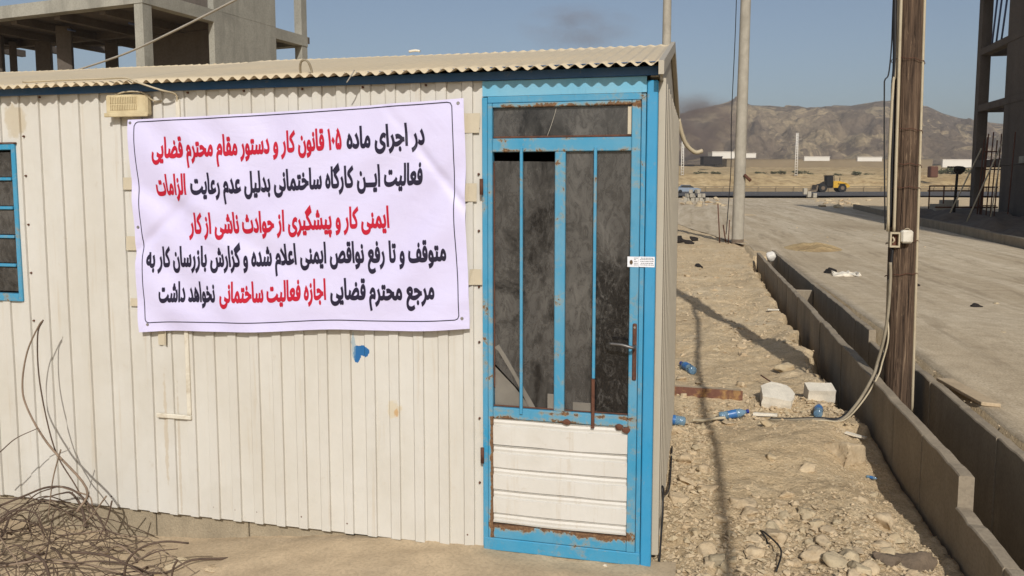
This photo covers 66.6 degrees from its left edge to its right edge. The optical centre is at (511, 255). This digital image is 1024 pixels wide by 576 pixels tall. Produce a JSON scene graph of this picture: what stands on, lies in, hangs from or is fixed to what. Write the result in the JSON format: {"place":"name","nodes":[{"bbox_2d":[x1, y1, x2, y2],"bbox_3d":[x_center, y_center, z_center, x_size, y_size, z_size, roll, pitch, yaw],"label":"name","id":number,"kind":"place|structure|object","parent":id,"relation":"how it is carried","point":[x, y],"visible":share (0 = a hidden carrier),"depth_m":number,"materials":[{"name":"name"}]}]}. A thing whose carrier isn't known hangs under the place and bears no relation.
{"place":"outdoors","nodes":[
{"label":"outdoors","id":0,"kind":"place"},
{"bbox_2d":[0,0,309,71],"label":"unfinished building","id":1,"kind":"structure","parent":0,"point":[240,31],"depth_m":27.20,"materials":[{"name":"concrete"}]},
{"bbox_2d":[78,0,236,68],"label":"slack cable","id":2,"kind":"object","parent":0,"point":[179,28],"visible":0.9,"depth_m":13.90,"materials":[{"name":"grey plastic"}]},
{"bbox_2d":[0,0,1009,123],"label":"sky","id":3,"kind":"structure","parent":0,"point":[803,53],"materials":[{"name":"blue"}]},
{"bbox_2d":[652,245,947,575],"bbox_3d":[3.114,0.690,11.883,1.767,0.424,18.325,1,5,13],"label":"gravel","id":4,"kind":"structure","parent":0,"point":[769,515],"depth_m":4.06,"materials":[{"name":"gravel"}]},
{"bbox_2d":[759,530,781,571],"bbox_3d":[1.178,1.315,3.520,0.056,0.057,0.366,1,5,6],"label":"dark root","id":5,"kind":"object","parent":4,"relation":"on","point":[770,537],"visible":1,"depth_m":3.47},
{"bbox_2d":[895,551,937,571],"bbox_3d":[1.807,1.403,3.543,0.256,0.078,0.174,-14,21,-19],"label":"stone","id":6,"kind":"object","parent":4,"relation":"on","point":[919,561],"visible":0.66,"depth_m":3.52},
{"bbox_2d":[651,196,1023,575],"bbox_3d":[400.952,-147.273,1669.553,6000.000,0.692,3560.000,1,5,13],"label":"ground","id":7,"kind":"structure","parent":0,"point":[790,476],"depth_m":5.18,"materials":[{"name":"soil"}]},
{"bbox_2d":[164,557,189,570],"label":"stone","id":8,"kind":"object","parent":7,"relation":"on","point":[167,567],"visible":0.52,"depth_m":3.65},
{"bbox_2d":[204,564,218,571],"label":"stone","id":9,"kind":"object","parent":7,"relation":"on","point":[211,568],"visible":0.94,"depth_m":3.57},
{"bbox_2d":[0,520,675,575],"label":"concrete pad","id":10,"kind":"object","parent":7,"relation":"on","point":[341,555],"visible":0.77,"depth_m":3.59,"materials":[{"name":"concrete"}]},
{"bbox_2d":[0,320,227,575],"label":"brush heap","id":11,"kind":"object","parent":10,"relation":"on","point":[86,525],"visible":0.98,"depth_m":3.75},
{"bbox_2d":[0,42,702,566],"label":"portable cabin","id":12,"kind":"object","parent":10,"relation":"on","point":[530,410],"visible":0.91,"depth_m":3.66,"materials":[{"name":"metal"}]},
{"bbox_2d":[0,142,23,301],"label":"window","id":13,"kind":"structure","parent":12,"relation":"in","point":[11,269],"depth_m":4.03,"materials":[{"name":"blue paint"}]},
{"bbox_2d":[123,98,481,345],"bbox_3d":[-1.032,-0.118,3.637,1.840,1.168,0.043,1,5,13],"label":"banner","id":14,"kind":"object","parent":12,"relation":"attached to","point":[347,218],"visible":1,"depth_m":3.60,"materials":[{"name":"fabric"}]},
{"bbox_2d":[479,100,641,552],"bbox_3d":[0.194,0.321,3.382,0.694,1.948,0.094,1,5,13],"label":"door","id":15,"kind":"structure","parent":12,"relation":"in","point":[563,294],"depth_m":3.40,"materials":[{"name":"blue paint"}]},
{"bbox_2d":[627,257,654,266],"bbox_3d":[0.543,0.028,3.283,0.113,0.044,0.009,1,5,13],"label":"sticker","id":16,"kind":"object","parent":12,"relation":"attached to","point":[640,261],"visible":1,"depth_m":3.28,"materials":[{"name":"white paper"}]},
{"bbox_2d":[662,0,670,44],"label":"slender pole","id":17,"kind":"object","parent":7,"relation":"on","point":[666,34],"visible":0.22,"depth_m":25.32,"materials":[{"name":"concrete"}]},
{"bbox_2d":[671,426,684,433],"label":"stone","id":18,"kind":"object","parent":7,"relation":"on","point":[674,430],"visible":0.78,"depth_m":5.22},
{"bbox_2d":[668,492,688,503],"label":"stone","id":19,"kind":"object","parent":7,"relation":"on","point":[675,497],"visible":0.77,"depth_m":4.12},
{"bbox_2d":[672,415,685,425],"bbox_3d":[1.094,1.137,5.419,0.216,0.072,0.072,10,5,1],"label":"water bottle","id":20,"kind":"object","parent":7,"relation":"on","point":[678,420],"visible":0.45,"depth_m":5.39,"materials":[{"name":"blue plastic"}]},
{"bbox_2d":[677,452,691,462],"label":"stone","id":21,"kind":"object","parent":7,"relation":"on","point":[686,457],"visible":1,"depth_m":4.69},
{"bbox_2d":[677,475,695,486],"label":"stone","id":22,"kind":"object","parent":7,"relation":"on","point":[684,480],"visible":0.79,"depth_m":4.34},
{"bbox_2d":[679,361,696,374],"bbox_3d":[1.594,1.018,7.109,0.082,0.082,0.267,-1,7,-12],"label":"water bottle","id":23,"kind":"object","parent":7,"relation":"on","point":[689,368],"visible":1,"depth_m":7.02,"materials":[{"name":"blue plastic"}]},
{"bbox_2d":[689,527,701,535],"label":"stone","id":24,"kind":"object","parent":7,"relation":"on","point":[693,531],"visible":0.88,"depth_m":3.69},
{"bbox_2d":[691,444,700,450],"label":"stone","id":25,"kind":"object","parent":7,"relation":"on","point":[695,447],"visible":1,"depth_m":4.87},
{"bbox_2d":[695,463,709,472],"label":"stone","id":26,"kind":"object","parent":7,"relation":"on","point":[703,467],"visible":1,"depth_m":4.50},
{"bbox_2d":[696,541,717,556],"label":"stone","id":27,"kind":"object","parent":7,"relation":"on","point":[703,548],"visible":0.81,"depth_m":3.51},
{"bbox_2d":[691,416,725,421],"bbox_3d":[1.392,1.163,5.548,0.312,0.048,0.048,-3,6,-28],"label":"broken pipe","id":28,"kind":"object","parent":7,"relation":"on","point":[708,419],"visible":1,"depth_m":5.56,"materials":[{"name":"beige plastic"}]},
{"bbox_2d":[675,385,742,400],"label":"rusty beam","id":29,"kind":"structure","parent":7,"relation":"on","point":[715,392],"depth_m":6.21,"materials":[{"name":"metal"}]},
{"bbox_2d":[700,485,718,491],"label":"stone","id":30,"kind":"object","parent":7,"relation":"on","point":[710,487],"visible":0.95,"depth_m":4.25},
{"bbox_2d":[704,556,714,568],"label":"stone","id":31,"kind":"object","parent":7,"relation":"on","point":[708,562],"visible":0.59,"depth_m":3.39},
{"bbox_2d":[709,553,728,572],"bbox_3d":[0.901,1.347,3.395,0.092,0.077,0.114,1,5,16],"label":"stone","id":32,"kind":"object","parent":7,"relation":"on","point":[719,560],"visible":0.89,"depth_m":3.38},
{"bbox_2d":[712,515,726,521],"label":"stone","id":33,"kind":"object","parent":7,"relation":"on","point":[716,518],"visible":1,"depth_m":3.82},
{"bbox_2d":[718,409,748,419],"bbox_3d":[1.612,1.151,5.665,0.214,0.065,0.065,-12,4,6],"label":"water bottle","id":34,"kind":"object","parent":7,"relation":"on","point":[733,414],"visible":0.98,"depth_m":5.64,"materials":[{"name":"blue plastic"}]},
{"bbox_2d":[726,0,751,243],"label":"concrete pole","id":35,"kind":"object","parent":7,"relation":"on","point":[740,176],"visible":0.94,"depth_m":21.41,"materials":[{"name":"concrete"}]},
{"bbox_2d":[729,497,749,508],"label":"stone","id":36,"kind":"object","parent":7,"relation":"on","point":[732,500],"visible":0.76,"depth_m":4.07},
{"bbox_2d":[732,497,757,508],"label":"stone","id":37,"kind":"object","parent":7,"relation":"on","point":[752,503],"visible":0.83,"depth_m":4.04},
{"bbox_2d":[741,506,759,515],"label":"stone","id":38,"kind":"object","parent":7,"relation":"on","point":[748,510],"visible":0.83,"depth_m":3.93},
{"bbox_2d":[745,517,759,524],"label":"stone","id":39,"kind":"object","parent":7,"relation":"on","point":[751,522],"visible":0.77,"depth_m":3.84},
{"bbox_2d":[744,545,764,559],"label":"stone","id":40,"kind":"object","parent":7,"relation":"on","point":[754,551],"visible":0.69,"depth_m":3.51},
{"bbox_2d":[749,534,764,542],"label":"stone","id":41,"kind":"object","parent":7,"relation":"on","point":[756,538],"visible":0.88,"depth_m":3.65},
{"bbox_2d":[753,412,777,416],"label":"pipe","id":42,"kind":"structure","parent":7,"relation":"on","point":[764,414],"depth_m":5.72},
{"bbox_2d":[760,420,774,426],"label":"stone","id":43,"kind":"object","parent":7,"relation":"on","point":[766,423],"visible":0.81,"depth_m":5.40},
{"bbox_2d":[766,452,776,460],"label":"stone","id":44,"kind":"object","parent":7,"relation":"on","point":[770,456],"visible":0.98,"depth_m":4.70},
{"bbox_2d":[765,521,778,528],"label":"stone","id":45,"kind":"object","parent":7,"relation":"on","point":[772,524],"visible":0.57,"depth_m":3.81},
{"bbox_2d":[760,528,787,543],"bbox_3d":[1.230,1.329,3.692,0.113,0.075,0.104,-2,6,-22],"label":"stone","id":46,"kind":"object","parent":7,"relation":"on","point":[777,535],"visible":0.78,"depth_m":3.66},
{"bbox_2d":[768,518,782,527],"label":"stone","id":47,"kind":"object","parent":7,"relation":"on","point":[779,523],"visible":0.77,"depth_m":3.84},
{"bbox_2d":[760,382,794,408],"bbox_3d":[2.042,1.090,6.008,0.258,0.108,0.294,6,19,19],"label":"white block","id":48,"kind":"object","parent":7,"relation":"on","point":[779,395],"depth_m":5.93,"materials":[{"name":"stone"}]},
{"bbox_2d":[773,362,794,372],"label":"stone","id":49,"kind":"object","parent":7,"relation":"on","point":[784,367],"visible":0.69,"depth_m":7.06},
{"bbox_2d":[778,510,790,518],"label":"stone","id":50,"kind":"object","parent":7,"relation":"on","point":[784,514],"visible":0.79,"depth_m":3.95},
{"bbox_2d":[779,490,793,497],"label":"stone","id":51,"kind":"object","parent":7,"relation":"on","point":[785,493],"visible":1,"depth_m":4.22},
{"bbox_2d":[797,506,815,515],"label":"stone","id":52,"kind":"object","parent":7,"relation":"on","point":[806,510],"visible":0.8,"depth_m":3.98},
{"bbox_2d":[800,513,812,519],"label":"stone","id":53,"kind":"object","parent":7,"relation":"on","point":[806,516],"visible":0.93,"depth_m":3.93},
{"bbox_2d":[799,461,815,472],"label":"stone","id":54,"kind":"object","parent":7,"relation":"on","point":[808,467],"visible":1,"depth_m":4.56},
{"bbox_2d":[804,538,814,544],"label":"stone","id":55,"kind":"object","parent":7,"relation":"on","point":[809,541],"visible":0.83,"depth_m":3.65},
{"bbox_2d":[799,544,826,561],"bbox_3d":[1.354,1.337,3.491,0.106,0.058,0.120,3,6,32],"label":"stone","id":56,"kind":"object","parent":7,"relation":"on","point":[813,553],"visible":0.91,"depth_m":3.47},
{"bbox_2d":[808,519,823,526],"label":"stone","id":57,"kind":"object","parent":7,"relation":"on","point":[816,522],"visible":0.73,"depth_m":3.83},
{"bbox_2d":[813,404,822,416],"bbox_3d":[2.235,1.127,5.689,0.065,0.065,0.214,2,8,23],"label":"water bottle","id":58,"kind":"object","parent":7,"relation":"on","point":[818,410],"visible":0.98,"depth_m":5.60,"materials":[{"name":"blue plastic"}]},
{"bbox_2d":[803,382,835,402],"bbox_3d":[2.356,1.051,5.976,0.205,0.102,0.133,0,19,5],"label":"white block","id":59,"kind":"object","parent":7,"relation":"on","point":[820,392],"depth_m":5.92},
{"bbox_2d":[815,534,831,546],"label":"stone","id":60,"kind":"object","parent":7,"relation":"on","point":[821,540],"visible":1,"depth_m":3.63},
{"bbox_2d":[819,525,837,534],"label":"stone","id":61,"kind":"object","parent":7,"relation":"on","point":[829,529],"visible":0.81,"depth_m":3.73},
{"bbox_2d":[821,550,847,567],"bbox_3d":[1.424,1.343,3.406,0.131,0.064,0.101,5,7,44],"label":"stone","id":62,"kind":"object","parent":7,"relation":"on","point":[833,559],"visible":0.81,"depth_m":3.40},
{"bbox_2d":[678,186,999,191],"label":"pipe","id":63,"kind":"object","parent":7,"relation":"on","point":[793,189],"visible":0.12,"depth_m":177.67,"materials":[{"name":"metal"}]},
{"bbox_2d":[822,441,866,466],"bbox_3d":[2.095,1.252,4.878,0.283,0.195,0.221,7,8,-21],"label":"boulder","id":64,"kind":"object","parent":7,"relation":"on","point":[846,453],"visible":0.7,"depth_m":4.82,"materials":[{"name":"stone"}]},
{"bbox_2d":[838,548,859,562],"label":"stone","id":65,"kind":"object","parent":7,"relation":"on","point":[846,553],"visible":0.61,"depth_m":3.42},
{"bbox_2d":[847,568,859,575],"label":"stone","id":66,"kind":"object","parent":7,"relation":"on","point":[852,572],"visible":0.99,"depth_m":3.27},
{"bbox_2d":[844,431,866,438],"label":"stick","id":67,"kind":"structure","parent":7,"relation":"on","point":[855,435],"depth_m":5.23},
{"bbox_2d":[852,547,863,554],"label":"stone","id":68,"kind":"object","parent":7,"relation":"on","point":[859,550],"visible":0.75,"depth_m":3.50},
{"bbox_2d":[847,560,871,574],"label":"stone","id":69,"kind":"object","parent":7,"relation":"on","point":[857,566],"visible":0.88,"depth_m":3.31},
{"bbox_2d":[856,496,869,503],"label":"stone","id":70,"kind":"object","parent":7,"relation":"on","point":[863,499],"visible":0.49,"depth_m":4.16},
{"bbox_2d":[860,559,880,575],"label":"stone","id":71,"kind":"object","parent":7,"relation":"on","point":[874,566],"visible":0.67,"depth_m":3.33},
{"bbox_2d":[871,540,891,546],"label":"stone","id":72,"kind":"object","parent":7,"relation":"on","point":[880,543],"visible":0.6,"depth_m":3.62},
{"bbox_2d":[873,512,893,530],"bbox_3d":[1.842,1.316,3.873,0.106,0.073,0.113,15,5,33],"label":"stone","id":73,"kind":"object","parent":7,"relation":"on","point":[885,520],"visible":0.96,"depth_m":3.84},
{"bbox_2d":[872,551,902,566],"bbox_3d":[1.662,1.342,3.444,0.121,0.056,0.093,-3,6,-31],"label":"stone","id":74,"kind":"object","parent":7,"relation":"on","point":[887,559],"visible":0.98,"depth_m":3.42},
{"bbox_2d":[879,547,895,554],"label":"stone","id":75,"kind":"object","parent":7,"relation":"on","point":[890,550],"visible":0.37,"depth_m":3.56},
{"bbox_2d":[756,253,1023,575],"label":"channel wall","id":76,"kind":"structure","parent":7,"relation":"on","point":[933,476],"depth_m":4.57,"materials":[{"name":"concrete"}]},
{"bbox_2d":[888,533,905,543],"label":"stone","id":77,"kind":"object","parent":7,"relation":"on","point":[897,538],"visible":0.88,"depth_m":3.70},
{"bbox_2d":[771,250,1023,570],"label":"channel wall","id":78,"kind":"structure","parent":7,"relation":"on","point":[989,457],"depth_m":4.65,"materials":[{"name":"concrete"}]},
{"bbox_2d":[766,251,775,261],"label":"stone","id":79,"kind":"object","parent":78,"relation":"on","point":[771,256],"visible":1,"depth_m":15.74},
{"bbox_2d":[907,569,925,575],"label":"stone","id":80,"kind":"object","parent":7,"relation":"on","point":[912,572],"visible":0.84,"depth_m":3.37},
{"bbox_2d":[928,186,929,208],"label":"scaffold tube","id":81,"kind":"object","parent":7,"relation":"on","point":[929,198],"visible":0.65,"depth_m":42.88,"materials":[{"name":"brown metal"}]},
{"bbox_2d":[928,190,969,191],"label":"scaffold tube","id":82,"kind":"object","parent":81,"relation":"attached to","point":[948,190],"visible":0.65,"depth_m":42.83,"materials":[{"name":"brown metal"}]},
{"bbox_2d":[929,185,969,186],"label":"scaffold tube","id":83,"kind":"object","parent":81,"relation":"attached to","point":[948,185],"visible":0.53,"depth_m":43.80,"materials":[{"name":"brown metal"}]},
{"bbox_2d":[853,204,1023,248],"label":"road edge wall","id":84,"kind":"structure","parent":7,"relation":"on","point":[1000,238],"depth_m":24.84,"materials":[{"name":"concrete"}]},
{"bbox_2d":[947,166,965,211],"bbox_3d":[19.257,-2.440,33.949,0.761,2.874,0.320,1,5,13],"label":"site post","id":85,"kind":"object","parent":7,"relation":"on","point":[958,170],"visible":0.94,"depth_m":33.80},
{"bbox_2d":[950,148,981,212],"bbox_3d":[18.903,-2.664,32.891,1.643,3.678,0.054,0,5,0],"label":"diagonal prop","id":86,"kind":"object","parent":7,"relation":"on","point":[965,181],"visible":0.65,"depth_m":32.84,"materials":[{"name":"beige wood"}]},
{"bbox_2d":[920,208,1023,236],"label":"dark soil","id":87,"kind":"structure","parent":7,"relation":"on","point":[1004,223],"depth_m":31.15,"materials":[{"name":"soil"}]},
{"bbox_2d":[930,204,944,210],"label":"concrete block","id":88,"kind":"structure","parent":87,"relation":"on","point":[932,206],"depth_m":42.71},
{"bbox_2d":[939,200,958,209],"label":"concrete block","id":89,"kind":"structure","parent":87,"relation":"on","point":[948,203],"depth_m":43.62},
{"bbox_2d":[977,139,984,213],"bbox_3d":[20.311,-2.970,33.869,0.226,4.082,0.053,0,5,0],"label":"steel bar","id":90,"kind":"object","parent":87,"relation":"on","point":[981,174],"visible":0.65,"depth_m":33.80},
{"bbox_2d":[979,137,987,214],"bbox_3d":[20.450,-3.405,33.831,0.226,3.420,0.053,0,5,0],"label":"steel bar","id":91,"kind":"object","parent":87,"relation":"on","point":[983,175],"visible":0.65,"depth_m":33.81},
{"bbox_2d":[980,134,988,214],"bbox_3d":[20.485,-3.127,33.855,0.226,4.256,0.053,0,5,0],"label":"steel bar","id":92,"kind":"object","parent":87,"relation":"on","point":[984,177],"visible":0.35,"depth_m":33.81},
{"bbox_2d":[985,132,993,214],"bbox_3d":[20.694,-3.057,33.862,0.226,4.535,0.053,0,5,0],"label":"steel bar","id":93,"kind":"object","parent":87,"relation":"on","point":[989,173],"visible":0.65,"depth_m":33.81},
{"bbox_2d":[989,140,997,215],"bbox_3d":[20.869,-2.814,33.883,0.226,4.326,0.053,0,5,0],"label":"steel bar","id":94,"kind":"object","parent":87,"relation":"on","point":[993,177],"visible":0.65,"depth_m":33.82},
{"bbox_2d":[993,134,1001,215],"bbox_3d":[21.043,-2.953,33.871,0.226,4.605,0.053,0,5,0],"label":"steel bar","id":95,"kind":"object","parent":87,"relation":"on","point":[997,179],"visible":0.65,"depth_m":33.84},
{"bbox_2d":[1007,132,1015,213],"bbox_3d":[21.636,-3.022,33.865,0.226,4.605,0.053,0,5,0],"label":"steel bar","id":96,"kind":"object","parent":87,"relation":"on","point":[1011,173],"visible":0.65,"depth_m":33.80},
{"bbox_2d":[966,143,1001,221],"bbox_3d":[18.552,-2.534,30.894,1.547,3.773,0.054,0,5,0],"label":"diagonal prop","id":97,"kind":"object","parent":7,"relation":"on","point":[984,182],"visible":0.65,"depth_m":30.85,"materials":[{"name":"brown wood"}]},
{"bbox_2d":[990,160,1000,216],"bbox_3d":[19.402,-2.221,31.427,0.396,3.235,0.042,0,5,0],"label":"diagonal prop","id":98,"kind":"object","parent":7,"relation":"on","point":[995,188],"visible":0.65,"depth_m":31.37,"materials":[{"name":"brown wood"}]},
{"bbox_2d":[969,0,1023,216],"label":"unfinished building","id":99,"kind":"structure","parent":7,"relation":"on","point":[1010,46],"depth_m":37.79,"materials":[{"name":"concrete"}]},
{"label":"channel floor","id":100,"kind":"structure","parent":7,"relation":"on","visible":0},
{"bbox_2d":[768,0,925,421],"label":"utility pole","id":101,"kind":"object","parent":100,"relation":"on","point":[901,226],"visible":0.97,"depth_m":5.41,"materials":[{"name":"brown wood"}]},
{"bbox_2d":[678,192,998,195],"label":"asphalt road","id":102,"kind":"structure","parent":0,"point":[824,194],"depth_m":133.61,"materials":[{"name":"asphalt"}]},
{"bbox_2d":[678,185,700,192],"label":"parked car","id":103,"kind":"object","parent":102,"relation":"on","point":[683,188],"visible":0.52,"depth_m":136.72,"materials":[{"name":"silver metal"}]},
{"bbox_2d":[809,175,849,191],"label":"wheel loader","id":104,"kind":"object","parent":102,"relation":"on","point":[829,182],"visible":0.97,"depth_m":161.36,"materials":[{"name":"yellow paint"}]},
{"bbox_2d":[678,165,1000,187],"bbox_3d":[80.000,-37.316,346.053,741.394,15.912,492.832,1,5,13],"label":"earth bank","id":105,"kind":"structure","parent":0,"point":[692,178],"depth_m":218.67,"materials":[{"name":"soil"}]},
{"bbox_2d":[679,142,685,174],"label":"electricity pole","id":106,"kind":"object","parent":105,"relation":"on","point":[683,147],"visible":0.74,"depth_m":219.36,"materials":[{"name":"concrete"}]},
{"bbox_2d":[700,156,722,164],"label":"dark shed","id":107,"kind":"structure","parent":105,"relation":"on","point":[710,160],"depth_m":327.80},
{"bbox_2d":[708,151,734,158],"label":"white shed","id":108,"kind":"structure","parent":105,"relation":"on","point":[726,154],"depth_m":406.94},
{"bbox_2d":[792,133,801,175],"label":"electricity pole","id":109,"kind":"object","parent":105,"relation":"on","point":[796,136],"visible":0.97,"depth_m":223.21,"materials":[{"name":"concrete"}]},
{"bbox_2d":[803,156,829,160],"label":"white wall","id":110,"kind":"structure","parent":105,"relation":"on","point":[816,158],"depth_m":407.12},
{"bbox_2d":[716,159,932,167],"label":"boundary wall","id":111,"kind":"structure","parent":105,"relation":"on","point":[832,163],"depth_m":421.26,"materials":[{"name":"concrete"}]},
{"bbox_2d":[856,157,881,160],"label":"white wall","id":112,"kind":"structure","parent":105,"relation":"on","point":[868,158],"depth_m":407.17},
{"bbox_2d":[927,166,937,177],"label":"rusty tank","id":113,"kind":"object","parent":105,"relation":"on","point":[932,171],"visible":1,"depth_m":207.93,"materials":[{"name":"brown metal"}]},
{"bbox_2d":[941,159,987,166],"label":"white wall","id":114,"kind":"structure","parent":105,"relation":"on","point":[957,162],"depth_m":407.31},
{"bbox_2d":[679,96,1002,165],"bbox_3d":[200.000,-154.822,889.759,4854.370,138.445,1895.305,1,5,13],"label":"hills","id":115,"kind":"structure","parent":0,"point":[842,132],"depth_m":837.58,"materials":[{"name":"stone"}]},
{"bbox_2d":[734,153,755,157],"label":"white wall","id":116,"kind":"structure","parent":115,"relation":"on","point":[750,155],"depth_m":408.97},
{"bbox_2d":[678,198,1023,442],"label":"dirt road","id":117,"kind":"structure","parent":0,"point":[959,339],"depth_m":12.73,"materials":[{"name":"soil"}]},
{"bbox_2d":[784,242,841,251],"bbox_3d":[7.467,-0.231,19.377,1.500,0.198,2.600,1,5,13],"label":"sand heap","id":118,"kind":"object","parent":117,"relation":"on","point":[813,247],"visible":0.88,"depth_m":18.82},
{"bbox_2d":[831,270,860,276],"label":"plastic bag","id":119,"kind":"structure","parent":117,"relation":"on","point":[848,273],"depth_m":13.12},
{"bbox_2d":[936,377,1000,406],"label":"wooden plank","id":120,"kind":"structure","parent":117,"relation":"on","point":[969,393],"depth_m":5.21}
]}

